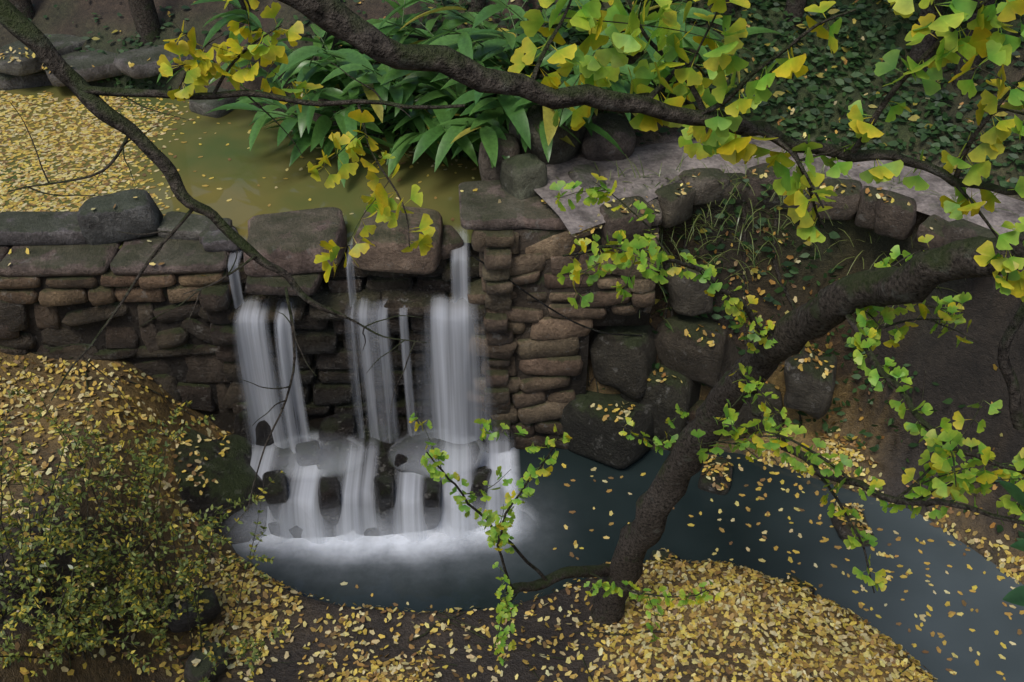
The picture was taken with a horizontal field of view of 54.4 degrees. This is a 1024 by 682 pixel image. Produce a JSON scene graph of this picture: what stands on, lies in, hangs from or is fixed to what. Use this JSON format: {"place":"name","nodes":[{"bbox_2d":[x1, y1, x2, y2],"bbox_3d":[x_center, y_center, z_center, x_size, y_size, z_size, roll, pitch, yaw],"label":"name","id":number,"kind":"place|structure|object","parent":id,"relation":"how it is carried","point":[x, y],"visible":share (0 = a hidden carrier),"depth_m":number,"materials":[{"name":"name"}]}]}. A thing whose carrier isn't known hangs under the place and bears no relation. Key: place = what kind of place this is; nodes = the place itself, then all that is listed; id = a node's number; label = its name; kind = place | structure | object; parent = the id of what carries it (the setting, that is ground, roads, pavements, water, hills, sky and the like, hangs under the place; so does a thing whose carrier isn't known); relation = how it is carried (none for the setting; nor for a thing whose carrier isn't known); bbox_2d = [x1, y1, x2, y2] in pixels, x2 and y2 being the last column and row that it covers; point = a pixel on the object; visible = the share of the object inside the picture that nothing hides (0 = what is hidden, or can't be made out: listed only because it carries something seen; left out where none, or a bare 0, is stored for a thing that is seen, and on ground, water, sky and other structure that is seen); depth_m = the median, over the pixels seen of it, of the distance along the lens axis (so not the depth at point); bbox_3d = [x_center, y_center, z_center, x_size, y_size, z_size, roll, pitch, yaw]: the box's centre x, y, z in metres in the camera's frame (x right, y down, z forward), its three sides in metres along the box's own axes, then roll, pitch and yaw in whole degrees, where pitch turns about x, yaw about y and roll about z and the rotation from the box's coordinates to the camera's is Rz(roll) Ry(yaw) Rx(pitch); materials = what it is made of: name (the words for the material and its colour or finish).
{"place":"outdoors","nodes":[
{"label":"outdoors","id":0,"kind":"place"},
{"bbox_2d":[0,85,481,248],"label":"pond water","id":1,"kind":"structure","parent":0,"point":[239,175],"depth_m":9.21,"materials":[{"name":"green liquid"}]},
{"bbox_2d":[0,0,1023,681],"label":"ground","id":2,"kind":"structure","parent":0,"point":[964,374],"depth_m":8.12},
{"bbox_2d":[0,360,288,681],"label":"shrub","id":3,"kind":"object","parent":2,"relation":"on","point":[86,568],"depth_m":6.41,"materials":[{"name":"green plant"}]},
{"bbox_2d":[0,105,661,452],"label":"weir stones","id":4,"kind":"object","parent":2,"relation":"on","point":[70,277],"visible":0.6,"depth_m":8.12,"materials":[{"name":"stone"}]},
{"bbox_2d":[474,257,641,335],"bbox_3d":[0.404,-0.329,8.118,1.410,0.884,0.092,-3,38,-4],"label":"old cable","id":5,"kind":"object","parent":4,"relation":"attached to","point":[530,295],"visible":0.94,"depth_m":8.17,"materials":[{"name":"rubber"},{"name":"metal"}]},
{"bbox_2d":[227,243,505,537],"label":"rock wall","id":6,"kind":"structure","parent":2,"relation":"on","point":[387,447],"depth_m":8.46,"materials":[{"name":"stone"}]},
{"bbox_2d":[157,0,783,186],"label":"leaf plant","id":7,"kind":"object","parent":2,"relation":"on","point":[440,137],"depth_m":8.63,"materials":[{"name":"green plant"}]},
{"bbox_2d":[0,34,998,681],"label":"bank rocks","id":8,"kind":"object","parent":2,"relation":"on","point":[622,364],"visible":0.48,"depth_m":8.45,"materials":[{"name":"stone"}]},
{"bbox_2d":[9,0,994,90],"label":"woodland tree trunks","id":9,"kind":"object","parent":2,"relation":"on","point":[146,20],"visible":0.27,"depth_m":10.44,"materials":[{"name":"brown plant"}]},
{"bbox_2d":[0,0,1023,661],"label":"tree branches","id":10,"kind":"object","parent":2,"relation":"on","point":[918,276],"visible":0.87,"depth_m":2.82,"materials":[{"name":"brown wood"}]},
{"bbox_2d":[157,0,1023,665],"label":"ginkgo leaves","id":11,"kind":"object","parent":10,"relation":"attached to","point":[723,62],"visible":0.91,"depth_m":2.34,"materials":[{"name":"green plant"}]},
{"bbox_2d":[998,481,1023,605],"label":"broad leaves","id":12,"kind":"object","parent":10,"relation":"attached to","point":[1016,594],"visible":1,"depth_m":2.80,"materials":[{"name":"green plant"}]},
{"bbox_2d":[0,0,1023,681],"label":"fallen leaves","id":13,"kind":"object","parent":2,"relation":"on","point":[762,612],"visible":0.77,"depth_m":7.60,"materials":[{"name":"yellow plant"}]},
{"bbox_2d":[2,149,1023,681],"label":"twigs","id":14,"kind":"object","parent":2,"relation":"on","point":[744,233],"visible":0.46,"depth_m":8.20,"materials":[{"name":"brown wood"}]},
{"bbox_2d":[28,0,1023,540],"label":"ground cover leaves","id":15,"kind":"object","parent":2,"relation":"on","point":[926,126],"visible":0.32,"depth_m":8.63,"materials":[{"name":"green plant"}]},
{"bbox_2d":[534,139,1023,234],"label":"footpath slab","id":16,"kind":"structure","parent":2,"relation":"on","point":[667,155],"depth_m":8.04,"materials":[{"name":"stone"}]},
{"bbox_2d":[557,154,1016,343],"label":"grass tufts","id":17,"kind":"object","parent":2,"relation":"on","point":[702,226],"visible":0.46,"depth_m":8.12,"materials":[{"name":"green plant"}]},
{"bbox_2d":[232,447,1023,681],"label":"pool water","id":18,"kind":"structure","parent":0,"point":[437,569],"depth_m":8.17,"materials":[{"name":"liquid"}]},
{"bbox_2d":[239,239,515,543],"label":"waterfall sheets","id":19,"kind":"object","parent":18,"relation":"on","point":[451,402],"visible":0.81,"depth_m":8.27,"materials":[{"name":"liquid"}]},
{"bbox_2d":[783,0,944,77],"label":"rock","id":20,"kind":"object","parent":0,"point":[917,51],"visible":0.38,"depth_m":8.43,"materials":[{"name":"grey stone"}]}
]}

